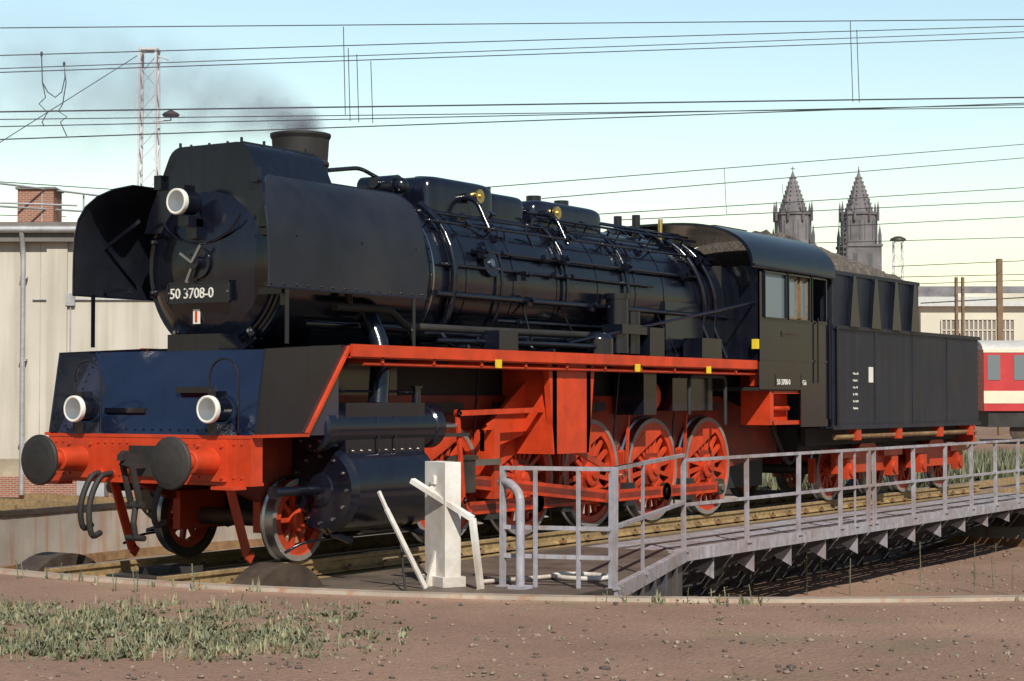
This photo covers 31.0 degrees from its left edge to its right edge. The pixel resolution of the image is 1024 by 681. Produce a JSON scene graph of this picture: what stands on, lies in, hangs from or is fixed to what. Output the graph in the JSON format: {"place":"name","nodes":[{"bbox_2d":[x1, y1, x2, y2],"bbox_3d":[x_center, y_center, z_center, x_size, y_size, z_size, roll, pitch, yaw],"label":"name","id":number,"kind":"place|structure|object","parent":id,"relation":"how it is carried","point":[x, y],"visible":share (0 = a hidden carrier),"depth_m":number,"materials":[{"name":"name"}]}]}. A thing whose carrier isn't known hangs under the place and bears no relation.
{"place":"outdoors","nodes":[
{"label":"outdoors","id":0,"kind":"place"},
{"bbox_2d":[0,426,1023,680],"bbox_3d":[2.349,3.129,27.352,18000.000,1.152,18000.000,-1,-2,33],"label":"ground","id":1,"kind":"structure","parent":0,"point":[860,608],"depth_m":14.12,"materials":[{"name":"soil"}]},
{"bbox_2d":[0,183,170,496],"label":"depot building","id":2,"kind":"structure","parent":1,"relation":"on","point":[45,317],"depth_m":36.01,"materials":[{"name":"paint"}]},
{"bbox_2d":[0,438,1023,568],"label":"retaining wall","id":3,"kind":"structure","parent":1,"relation":"on","point":[41,503],"depth_m":34.57,"materials":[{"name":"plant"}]},
{"bbox_2d":[0,447,1023,676],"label":"weeds","id":4,"kind":"object","parent":1,"relation":"on","point":[154,629],"visible":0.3,"depth_m":13.72,"materials":[{"name":"green plant"}]},
{"bbox_2d":[0,19,1023,434],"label":"catenary wires","id":5,"kind":"object","parent":1,"relation":"on","point":[172,113],"visible":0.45,"depth_m":51.70,"materials":[{"name":"paint"}]},
{"bbox_2d":[2,550,1023,680],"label":"gravel stones","id":6,"kind":"object","parent":1,"relation":"on","point":[605,667],"visible":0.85,"depth_m":12.44,"materials":[{"name":"gravel"}]},
{"bbox_2d":[15,439,1023,595],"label":"turntable bridge","id":7,"kind":"structure","parent":1,"relation":"on","point":[677,549],"depth_m":22.30,"materials":[{"name":"paint"}]},
{"bbox_2d":[21,130,835,563],"bbox_3d":[-0.104,0.141,23.655,3.140,4.595,14.170,-1,-2,33],"label":"steam locomotive","id":8,"kind":"object","parent":7,"relation":"on","point":[331,360],"visible":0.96,"depth_m":19.86,"materials":[{"name":"black paint"}]},
{"bbox_2d":[696,229,980,500],"bbox_3d":[5.581,0.511,32.430,3.120,4.413,8.547,-1,-2,33],"label":"tender","id":9,"kind":"object","parent":7,"relation":"on","point":[898,378],"visible":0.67,"depth_m":30.76,"materials":[{"name":"paint"}]},
{"bbox_2d":[772,166,1023,296],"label":"cathedral towers","id":10,"kind":"structure","parent":1,"relation":"on","point":[797,225],"depth_m":796.20,"materials":[{"name":"stone"}]},
{"bbox_2d":[975,340,1023,441],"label":"passenger train car","id":11,"kind":"object","parent":1,"relation":"on","point":[1001,383],"visible":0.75,"depth_m":80.00,"materials":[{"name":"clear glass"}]},
{"bbox_2d":[0,0,1023,285],"label":"sky","id":12,"kind":"structure","parent":0,"point":[524,152],"materials":[{"name":"blue"}]},
{"bbox_2d":[918,293,1023,339],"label":"station buildings","id":13,"kind":"structure","parent":0,"point":[980,318],"depth_m":170.14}
]}

